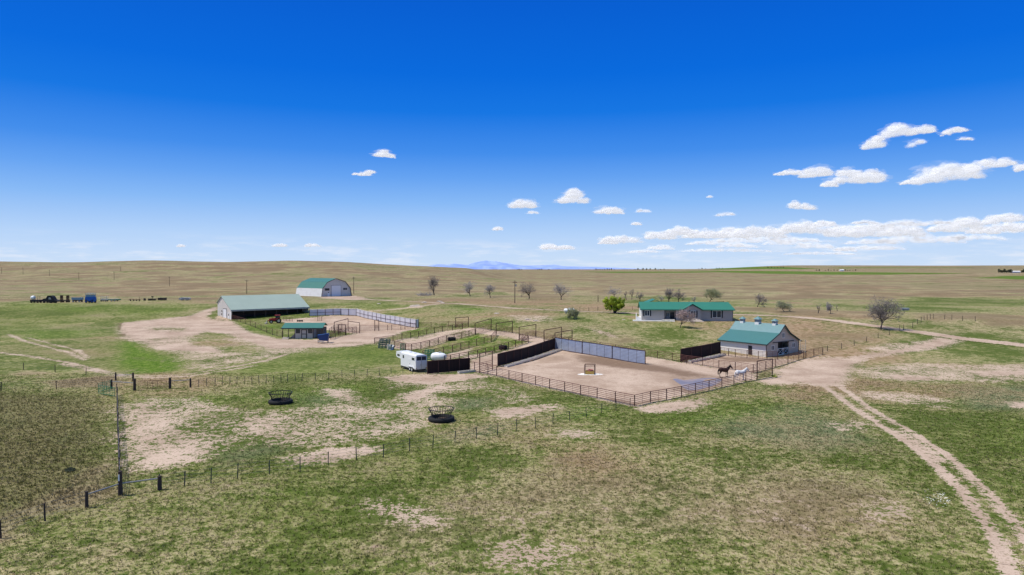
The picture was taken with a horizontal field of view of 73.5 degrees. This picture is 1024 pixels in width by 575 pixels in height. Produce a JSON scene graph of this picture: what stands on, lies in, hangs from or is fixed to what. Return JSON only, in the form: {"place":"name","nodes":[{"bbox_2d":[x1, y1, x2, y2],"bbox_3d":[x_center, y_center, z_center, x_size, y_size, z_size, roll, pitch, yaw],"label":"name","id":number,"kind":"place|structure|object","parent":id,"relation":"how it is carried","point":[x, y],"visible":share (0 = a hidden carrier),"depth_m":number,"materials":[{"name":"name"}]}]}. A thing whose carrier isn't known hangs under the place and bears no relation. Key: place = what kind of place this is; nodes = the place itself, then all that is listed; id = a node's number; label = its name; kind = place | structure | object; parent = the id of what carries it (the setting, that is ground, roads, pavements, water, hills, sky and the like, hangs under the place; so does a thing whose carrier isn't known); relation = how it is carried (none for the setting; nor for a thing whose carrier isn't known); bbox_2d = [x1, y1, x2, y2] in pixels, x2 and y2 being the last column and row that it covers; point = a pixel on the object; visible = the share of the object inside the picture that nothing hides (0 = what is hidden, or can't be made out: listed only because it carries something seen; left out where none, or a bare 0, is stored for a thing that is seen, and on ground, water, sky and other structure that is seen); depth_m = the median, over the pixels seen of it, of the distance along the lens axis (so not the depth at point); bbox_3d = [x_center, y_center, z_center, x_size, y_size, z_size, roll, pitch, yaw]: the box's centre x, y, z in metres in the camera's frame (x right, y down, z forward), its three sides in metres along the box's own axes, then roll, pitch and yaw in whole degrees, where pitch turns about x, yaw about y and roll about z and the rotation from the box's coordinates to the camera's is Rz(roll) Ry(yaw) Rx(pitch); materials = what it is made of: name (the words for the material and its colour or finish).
{"place":"outdoors","nodes":[
{"label":"outdoors","id":0,"kind":"place"},
{"bbox_2d":[353,170,374,175],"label":"cloud","id":1,"kind":"structure","parent":0,"point":[367,172],"depth_m":8992.75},
{"bbox_2d":[374,150,393,157],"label":"cloud","id":2,"kind":"structure","parent":0,"point":[384,154],"depth_m":7493.81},
{"bbox_2d":[0,260,1023,574],"bbox_3d":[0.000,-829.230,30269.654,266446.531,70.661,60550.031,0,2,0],"label":"ground","id":3,"kind":"structure","parent":0,"point":[172,336],"depth_m":89.36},
{"bbox_2d":[30,296,41,302],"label":"field sprayer","id":4,"kind":"object","parent":3,"relation":"on","point":[33,300],"visible":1,"depth_m":286.90,"materials":[{"name":"white metal"}]},
{"bbox_2d":[0,491,85,538],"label":"wire fence","id":5,"kind":"object","parent":3,"relation":"on","point":[44,509],"visible":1,"depth_m":48.95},
{"bbox_2d":[0,380,87,390],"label":"wire fence","id":6,"kind":"object","parent":3,"relation":"on","point":[56,382],"visible":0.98,"depth_m":103.24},
{"bbox_2d":[42,295,60,302],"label":"old combine","id":7,"kind":"object","parent":3,"relation":"on","point":[51,299],"visible":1,"depth_m":287.04,"materials":[{"name":"black metal"}]},
{"bbox_2d":[60,295,69,301],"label":"folded cultivator","id":8,"kind":"object","parent":3,"relation":"on","point":[66,300],"visible":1,"depth_m":290.88,"materials":[{"name":"brown metal"}]},
{"bbox_2d":[4,362,129,378],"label":"wire fence","id":9,"kind":"object","parent":3,"relation":"on","point":[62,370],"visible":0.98,"depth_m":119.56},
{"bbox_2d":[71,297,83,301],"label":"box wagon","id":10,"kind":"object","parent":3,"relation":"on","point":[76,299],"visible":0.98,"depth_m":291.17,"materials":[{"name":"blue paint"}]},
{"bbox_2d":[85,293,96,302],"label":"windrower","id":11,"kind":"object","parent":3,"relation":"on","point":[91,298],"visible":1,"depth_m":286.13,"materials":[{"name":"blue paint"}]},
{"bbox_2d":[98,380,110,391],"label":"pasture gate","id":12,"kind":"structure","parent":3,"relation":"on","point":[104,385],"depth_m":101.20,"materials":[{"name":"metal"}]},
{"bbox_2d":[98,385,114,395],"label":"pasture gate","id":13,"kind":"structure","parent":3,"relation":"on","point":[107,391],"depth_m":97.42,"materials":[{"name":"metal"}]},
{"bbox_2d":[116,384,120,470],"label":"wire fence","id":14,"kind":"object","parent":3,"relation":"on","point":[119,453],"visible":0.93,"depth_m":69.98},
{"bbox_2d":[85,471,161,507],"bbox_3d":[-30.802,15.625,54.203,1.339,2.054,5.675,1,2,39],"label":"corner post brace","id":15,"kind":"object","parent":3,"relation":"on","point":[159,485],"visible":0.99,"depth_m":54.44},
{"bbox_2d":[111,378,135,390],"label":"corner post brace","id":16,"kind":"object","parent":3,"relation":"on","point":[133,382],"visible":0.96,"depth_m":101.39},
{"bbox_2d":[138,380,162,388],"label":"pasture gate","id":17,"kind":"structure","parent":3,"relation":"on","point":[147,382],"depth_m":102.22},
{"bbox_2d":[168,378,190,388],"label":"corner post brace","id":18,"kind":"object","parent":3,"relation":"on","point":[169,384],"visible":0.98,"depth_m":103.10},
{"bbox_2d":[231,315,281,335],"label":"pipe fence","id":19,"kind":"object","parent":3,"relation":"on","point":[257,324],"visible":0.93,"depth_m":208.21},
{"bbox_2d":[216,294,309,318],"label":"machine shed","id":20,"kind":"structure","parent":3,"relation":"on","point":[242,306],"depth_m":244.74,"materials":[{"name":"green metal"}]},
{"bbox_2d":[266,315,280,322],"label":"tractor","id":21,"kind":"object","parent":3,"relation":"on","point":[277,319],"visible":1,"depth_m":225.29,"materials":[{"name":"red paint"}]},
{"bbox_2d":[268,390,292,404],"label":"bale feeder","id":22,"kind":"object","parent":3,"relation":"on","point":[279,401],"visible":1,"depth_m":90.83,"materials":[{"name":"black rubber"}]},
{"bbox_2d":[281,323,326,338],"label":"loafing shelter","id":23,"kind":"object","parent":3,"relation":"on","point":[308,330],"visible":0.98,"depth_m":178.55,"materials":[{"name":"green metal"}]},
{"bbox_2d":[193,366,416,386],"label":"wire fence","id":24,"kind":"object","parent":3,"relation":"on","point":[412,371],"visible":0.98,"depth_m":110.12,"materials":[{"name":"brown metal"}]},
{"bbox_2d":[317,331,329,342],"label":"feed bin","id":25,"kind":"object","parent":3,"relation":"on","point":[323,337],"visible":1,"depth_m":167.73,"materials":[{"name":"blue paint"}]},
{"bbox_2d":[296,278,351,296],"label":"round roof barn","id":26,"kind":"structure","parent":3,"relation":"on","point":[321,287],"depth_m":354.74,"materials":[{"name":"beige metal"}]},
{"bbox_2d":[309,308,340,315],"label":"windbreak fence","id":27,"kind":"object","parent":3,"relation":"on","point":[318,312],"visible":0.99,"depth_m":244.18,"materials":[{"name":"metal"}]},
{"bbox_2d":[330,326,356,339],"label":"pipe fence","id":28,"kind":"object","parent":3,"relation":"on","point":[342,332],"visible":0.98,"depth_m":184.82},
{"bbox_2d":[341,308,355,314],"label":"windbreak fence","id":29,"kind":"object","parent":3,"relation":"on","point":[348,311],"visible":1,"depth_m":244.11,"materials":[{"name":"metal"}]},
{"bbox_2d":[378,338,390,347],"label":"gate panel stack","id":30,"kind":"object","parent":3,"relation":"on","point":[386,341],"visible":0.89,"depth_m":156.70,"materials":[{"name":"green paint"}]},
{"bbox_2d":[356,309,415,326],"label":"windbreak fence","id":31,"kind":"object","parent":3,"relation":"on","point":[402,321],"visible":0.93,"depth_m":219.99,"materials":[{"name":"metal"}]},
{"bbox_2d":[363,323,415,330],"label":"pipe fence","id":32,"kind":"object","parent":3,"relation":"on","point":[368,327],"visible":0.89,"depth_m":198.80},
{"bbox_2d":[159,398,630,485],"bbox_3d":[-5.925,15.457,71.723,55.536,1.611,2.566,-1,2,-37],"label":"wire fence","id":33,"kind":"object","parent":3,"relation":"on","point":[185,474],"visible":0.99,"depth_m":64.85,"materials":[{"name":"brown metal"}]},
{"bbox_2d":[396,350,426,370],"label":"horse trailer","id":34,"kind":"object","parent":3,"relation":"on","point":[411,359],"visible":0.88,"depth_m":120.83,"materials":[{"name":"white paint"}]},
{"bbox_2d":[374,323,462,343],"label":"pipe fence","id":35,"kind":"object","parent":3,"relation":"on","point":[410,334],"visible":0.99,"depth_m":182.63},
{"bbox_2d":[424,349,434,359],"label":"gate panel stack","id":36,"kind":"object","parent":3,"relation":"on","point":[428,353],"visible":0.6,"depth_m":137.00,"materials":[{"name":"green paint"}]},
{"bbox_2d":[426,275,439,294],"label":"bare tree","id":37,"kind":"object","parent":3,"relation":"on","point":[432,282],"visible":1,"depth_m":363.51,"materials":[{"name":"grey plant"}]},
{"bbox_2d":[394,329,475,350],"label":"pipe fence","id":38,"kind":"object","parent":3,"relation":"on","point":[411,345],"visible":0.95,"depth_m":160.07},
{"bbox_2d":[431,351,446,360],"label":"white tank","id":39,"kind":"object","parent":3,"relation":"on","point":[439,355],"visible":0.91,"depth_m":133.47,"materials":[{"name":"metal"}]},
{"bbox_2d":[428,406,454,422],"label":"bale feeder","id":40,"kind":"object","parent":3,"relation":"on","point":[440,418],"visible":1,"depth_m":80.78,"materials":[{"name":"black rubber"}]},
{"bbox_2d":[427,358,469,373],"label":"windbreak fence","id":41,"kind":"object","parent":3,"relation":"on","point":[446,365],"visible":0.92,"depth_m":120.14,"materials":[{"name":"wood"}]},
{"bbox_2d":[422,330,495,354],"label":"pipe fence","id":42,"kind":"object","parent":3,"relation":"on","point":[493,336],"visible":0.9,"depth_m":153.56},
{"bbox_2d":[457,369,475,373],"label":"feed bunk","id":43,"kind":"object","parent":3,"relation":"on","point":[466,371],"visible":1,"depth_m":119.92,"materials":[{"name":"concrete"}]},
{"bbox_2d":[463,281,476,295],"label":"bare tree","id":44,"kind":"object","parent":3,"relation":"on","point":[467,288],"visible":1,"depth_m":353.73,"materials":[{"name":"grey plant"}]},
{"bbox_2d":[476,319,491,331],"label":"pipe gateway","id":45,"kind":"object","parent":3,"relation":"on","point":[486,325],"visible":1,"depth_m":181.61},
{"bbox_2d":[479,350,492,369],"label":"pipe gateway","id":46,"kind":"object","parent":3,"relation":"on","point":[486,361],"visible":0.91,"depth_m":121.79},
{"bbox_2d":[444,334,528,359],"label":"pipe fence","id":47,"kind":"object","parent":3,"relation":"on","point":[450,356],"visible":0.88,"depth_m":145.85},
{"bbox_2d":[479,363,496,374],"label":"pipe gate","id":48,"kind":"structure","parent":3,"relation":"on","point":[486,367],"depth_m":117.88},
{"bbox_2d":[483,285,493,297],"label":"bare tree","id":49,"kind":"object","parent":3,"relation":"on","point":[490,289],"visible":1,"depth_m":334.97,"materials":[{"name":"grey plant"}]},
{"bbox_2d":[351,298,638,312],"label":"farm lane","id":50,"kind":"structure","parent":3,"relation":"on","point":[499,306],"depth_m":255.77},
{"bbox_2d":[496,321,512,333],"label":"pipe gateway","id":51,"kind":"object","parent":3,"relation":"on","point":[507,328],"visible":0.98,"depth_m":175.03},
{"bbox_2d":[0,372,1023,574],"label":"grass","id":52,"kind":"structure","parent":3,"relation":"on","point":[59,491],"depth_m":58.71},
{"bbox_2d":[497,338,554,366],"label":"windbreak fence","id":53,"kind":"object","parent":3,"relation":"on","point":[508,357],"visible":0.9,"depth_m":136.14,"materials":[{"name":"metal"}]},
{"bbox_2d":[518,282,535,298],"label":"bare tree","id":54,"kind":"object","parent":3,"relation":"on","point":[527,288],"visible":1,"depth_m":321.58,"materials":[{"name":"grey plant"}]},
{"bbox_2d":[519,324,535,338],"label":"pipe gateway","id":55,"kind":"object","parent":3,"relation":"on","point":[527,332],"visible":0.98,"depth_m":164.91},
{"bbox_2d":[504,349,561,366],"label":"feed bunk","id":56,"kind":"object","parent":3,"relation":"on","point":[532,358],"visible":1,"depth_m":135.34,"materials":[{"name":"concrete"}]},
{"bbox_2d":[419,321,679,360],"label":"pipe fence","id":57,"kind":"object","parent":3,"relation":"on","point":[433,325],"visible":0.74,"depth_m":169.91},
{"bbox_2d":[552,282,569,299],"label":"bare tree","id":58,"kind":"object","parent":3,"relation":"on","point":[559,289],"visible":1,"depth_m":314.77,"materials":[{"name":"grey plant"}]},
{"bbox_2d":[496,367,634,405],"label":"pipe fence","id":59,"kind":"object","parent":3,"relation":"on","point":[580,388],"visible":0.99,"depth_m":99.95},
{"bbox_2d":[567,308,578,318],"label":"twiggy shrub","id":60,"kind":"object","parent":3,"relation":"on","point":[571,312],"visible":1,"depth_m":196.64,"materials":[{"name":"green plant"}]},
{"bbox_2d":[578,373,602,374],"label":"mineral patch","id":61,"kind":"object","parent":3,"relation":"on","point":[590,374],"visible":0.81,"depth_m":116.73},
{"bbox_2d":[584,364,594,374],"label":"mineral feeder","id":62,"kind":"object","parent":61,"relation":"on","point":[590,371],"visible":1,"depth_m":116.86,"materials":[{"name":"yellow paint"}]},
{"bbox_2d":[554,337,645,363],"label":"windbreak fence","id":63,"kind":"object","parent":3,"relation":"on","point":[615,352],"visible":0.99,"depth_m":137.79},
{"bbox_2d":[604,286,621,296],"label":"bare tree","id":64,"kind":"object","parent":3,"relation":"on","point":[613,291],"visible":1,"depth_m":340.68,"materials":[{"name":"grey plant"}]},
{"bbox_2d":[602,295,625,312],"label":"leafy tree","id":65,"kind":"object","parent":3,"relation":"on","point":[614,304],"visible":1,"depth_m":215.03,"materials":[{"name":"green plant"}]},
{"bbox_2d":[664,288,675,301],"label":"bare tree","id":66,"kind":"object","parent":3,"relation":"on","point":[668,292],"visible":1,"depth_m":285.98,"materials":[{"name":"grey plant"}]},
{"bbox_2d":[673,289,687,301],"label":"bare tree","id":67,"kind":"object","parent":3,"relation":"on","point":[680,295],"visible":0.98,"depth_m":286.81,"materials":[{"name":"grey plant"}]},
{"bbox_2d":[636,298,734,320],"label":"ranch house","id":68,"kind":"structure","parent":3,"relation":"on","point":[704,311],"depth_m":192.32,"materials":[{"name":"green"}]},
{"bbox_2d":[712,311,720,317],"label":"window","id":69,"kind":"structure","parent":68,"relation":"in","point":[715,314],"depth_m":190.65,"materials":[{"name":"white glass"}]},
{"bbox_2d":[675,307,698,327],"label":"bare tree","id":70,"kind":"object","parent":3,"relation":"on","point":[683,315],"visible":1,"depth_m":177.75,"materials":[{"name":"brown plant"}]},
{"bbox_2d":[635,370,756,404],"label":"pipe fence","id":71,"kind":"object","parent":3,"relation":"on","point":[702,383],"visible":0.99,"depth_m":98.51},
{"bbox_2d":[673,378,720,389],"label":"puddle","id":72,"kind":"object","parent":3,"relation":"on","point":[682,383],"visible":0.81,"depth_m":108.25,"materials":[{"name":"liquid"}]},
{"bbox_2d":[680,341,720,360],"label":"windbreak fence","id":73,"kind":"object","parent":3,"relation":"on","point":[705,350],"visible":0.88,"depth_m":137.46,"materials":[{"name":"metal"}]},
{"bbox_2d":[688,353,724,362],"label":"feed bunk","id":74,"kind":"object","parent":3,"relation":"on","point":[715,356],"visible":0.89,"depth_m":136.31,"materials":[{"name":"concrete"}]},
{"bbox_2d":[702,288,724,301],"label":"bare tree","id":75,"kind":"object","parent":3,"relation":"on","point":[712,293],"visible":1,"depth_m":291.59,"materials":[{"name":"plant"}]},
{"bbox_2d":[680,354,752,369],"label":"pipe fence","id":76,"kind":"object","parent":3,"relation":"on","point":[710,361],"visible":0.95,"depth_m":126.56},
{"bbox_2d":[718,365,732,375],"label":"horse","id":77,"kind":"object","parent":3,"relation":"on","point":[724,369],"visible":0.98,"depth_m":113.42},
{"bbox_2d":[734,367,748,379],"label":"horse","id":78,"kind":"object","parent":3,"relation":"on","point":[738,372],"visible":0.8,"depth_m":110.64},
{"bbox_2d":[720,347,777,359],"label":"pipe fence","id":79,"kind":"object","parent":3,"relation":"on","point":[758,352],"visible":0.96,"depth_m":137.56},
{"bbox_2d":[717,316,801,356],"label":"stable barn","id":80,"kind":"structure","parent":3,"relation":"on","point":[757,335],"depth_m":143.52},
{"bbox_2d":[789,341,797,352],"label":"sliding door","id":81,"kind":"structure","parent":80,"relation":"in","point":[791,350],"depth_m":144.12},
{"bbox_2d":[755,293,766,306],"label":"bare tree","id":82,"kind":"object","parent":3,"relation":"on","point":[760,299],"visible":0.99,"depth_m":251.06,"materials":[{"name":"grey plant"}]},
{"bbox_2d":[756,358,772,379],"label":"pipe gateway","id":83,"kind":"object","parent":3,"relation":"on","point":[764,370],"visible":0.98,"depth_m":113.35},
{"bbox_2d":[774,300,792,310],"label":"twiggy shrub","id":84,"kind":"object","parent":3,"relation":"on","point":[782,305],"visible":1,"depth_m":224.31,"materials":[{"name":"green plant"}]},
{"bbox_2d":[753,347,822,371],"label":"pipe fence","id":85,"kind":"object","parent":3,"relation":"on","point":[787,359],"visible":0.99,"depth_m":131.74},
{"bbox_2d":[826,302,833,313],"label":"bare tree","id":86,"kind":"object","parent":3,"relation":"on","point":[829,306],"visible":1,"depth_m":215.33,"materials":[{"name":"grey plant"}]},
{"bbox_2d":[822,330,889,352],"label":"wire fence","id":87,"kind":"object","parent":3,"relation":"on","point":[854,341],"visible":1,"depth_m":151.60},
{"bbox_2d":[866,294,905,329],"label":"bare tree","id":88,"kind":"object","parent":3,"relation":"on","point":[882,307],"visible":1,"depth_m":175.21,"materials":[{"name":"grey plant"}]},
{"bbox_2d":[899,314,975,330],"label":"wire fence","id":89,"kind":"object","parent":3,"relation":"on","point":[933,318],"visible":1,"depth_m":190.22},
{"bbox_2d":[0,0,1023,268],"label":"sky","id":90,"kind":"structure","parent":0,"point":[131,130],"materials":[{"name":"blue"}]},
{"bbox_2d":[510,200,535,207],"bbox_3d":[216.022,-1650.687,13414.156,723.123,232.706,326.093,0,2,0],"label":"cloud","id":91,"kind":"structure","parent":0,"point":[528,204],"depth_m":13317.97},
{"bbox_2d":[430,261,632,268],"bbox_3d":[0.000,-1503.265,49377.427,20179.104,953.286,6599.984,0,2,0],"label":"mountains","id":92,"kind":"structure","parent":0,"point":[488,265],"depth_m":49202.72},
{"bbox_2d":[540,244,574,249],"bbox_3d":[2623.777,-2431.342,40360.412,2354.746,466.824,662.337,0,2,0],"label":"cloud","id":93,"kind":"structure","parent":0,"point":[547,246],"depth_m":40235.81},
{"bbox_2d":[559,189,587,202],"bbox_3d":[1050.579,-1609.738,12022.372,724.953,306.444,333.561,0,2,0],"label":"cloud","id":94,"kind":"structure","parent":0,"point":[575,194],"depth_m":11915.52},
{"bbox_2d":[595,207,624,213],"bbox_3d":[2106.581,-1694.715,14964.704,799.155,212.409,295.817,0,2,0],"label":"cloud","id":95,"kind":"structure","parent":0,"point":[614,210],"depth_m":14886.04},
{"bbox_2d":[598,235,637,243],"bbox_3d":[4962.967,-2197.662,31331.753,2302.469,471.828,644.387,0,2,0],"label":"cloud","id":96,"kind":"structure","parent":0,"point":[617,239],"depth_m":31154.42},
{"bbox_2d":[645,227,694,238],"bbox_3d":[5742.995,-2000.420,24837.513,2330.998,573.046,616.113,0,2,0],"label":"cloud","id":97,"kind":"structure","parent":0,"point":[677,231],"depth_m":24644.28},
{"bbox_2d":[682,228,746,237],"bbox_3d":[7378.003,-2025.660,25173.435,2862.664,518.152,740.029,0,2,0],"label":"cloud","id":98,"kind":"structure","parent":0,"point":[726,232],"depth_m":25001.86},
{"bbox_2d":[728,226,784,237],"bbox_3d":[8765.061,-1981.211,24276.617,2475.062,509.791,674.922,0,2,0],"label":"cloud","id":99,"kind":"structure","parent":0,"point":[768,231],"depth_m":24094.03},
{"bbox_2d":[789,201,813,209],"bbox_3d":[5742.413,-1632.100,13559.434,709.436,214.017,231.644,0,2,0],"label":"cloud","id":100,"kind":"structure","parent":0,"point":[801,205],"depth_m":13527.80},
{"bbox_2d":[773,167,831,177],"bbox_3d":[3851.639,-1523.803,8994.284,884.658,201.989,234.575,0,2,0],"label":"cloud","id":101,"kind":"structure","parent":0,"point":[823,171],"depth_m":8938.71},
{"bbox_2d":[779,221,837,233],"bbox_3d":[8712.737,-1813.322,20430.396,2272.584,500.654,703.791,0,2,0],"label":"cloud","id":102,"kind":"structure","parent":0,"point":[804,228],"depth_m":20284.53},
{"bbox_2d":[638,313,1023,346],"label":"gravel road","id":103,"kind":"structure","parent":0,"point":[964,338],"depth_m":172.42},
{"bbox_2d":[824,223,882,237],"bbox_3d":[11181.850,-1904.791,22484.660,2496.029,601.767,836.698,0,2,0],"label":"cloud","id":104,"kind":"structure","parent":0,"point":[862,231],"depth_m":22299.56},
{"bbox_2d":[820,169,886,186],"bbox_3d":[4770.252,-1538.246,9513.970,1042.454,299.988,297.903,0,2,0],"label":"cloud","id":105,"kind":"structure","parent":0,"point":[870,176],"depth_m":9457.52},
{"bbox_2d":[861,124,934,148],"bbox_3d":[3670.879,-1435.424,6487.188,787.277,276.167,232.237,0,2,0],"label":"cloud","id":106,"kind":"structure","parent":0,"point":[902,131],"depth_m":6447.51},
{"bbox_2d":[874,226,925,236],"bbox_3d":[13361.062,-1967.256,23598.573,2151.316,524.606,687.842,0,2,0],"label":"cloud","id":107,"kind":"structure","parent":0,"point":[908,231],"depth_m":23418.09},
{"bbox_2d":[815,385,1023,566],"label":"dirt track","id":108,"kind":"structure","parent":0,"point":[995,540],"depth_m":56.96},
{"bbox_2d":[941,127,965,134],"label":"cloud","id":109,"kind":"structure","parent":0,"point":[957,129],"depth_m":6227.63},
{"bbox_2d":[927,218,984,231],"bbox_3d":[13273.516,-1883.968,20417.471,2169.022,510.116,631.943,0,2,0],"label":"cloud","id":110,"kind":"structure","parent":0,"point":[967,222],"depth_m":20282.01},
{"bbox_2d":[899,159,1014,184],"bbox_3d":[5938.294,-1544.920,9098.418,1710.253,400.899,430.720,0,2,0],"label":"cloud","id":111,"kind":"structure","parent":0,"point":[966,170],"depth_m":9014.07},
{"bbox_2d":[965,222,1023,233],"bbox_3d":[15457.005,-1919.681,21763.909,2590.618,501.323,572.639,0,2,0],"label":"cloud","id":112,"kind":"structure","parent":0,"point":[1011,226],"depth_m":21644.00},
{"bbox_2d":[981,213,1023,223],"bbox_3d":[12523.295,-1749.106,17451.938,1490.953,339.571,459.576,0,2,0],"label":"cloud","id":113,"kind":"structure","parent":0,"point":[1012,217],"depth_m":17365.27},
{"bbox_2d":[1013,165,1023,171],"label":"cloud","id":114,"kind":"structure","parent":0,"point":[1018,169],"depth_m":8525.75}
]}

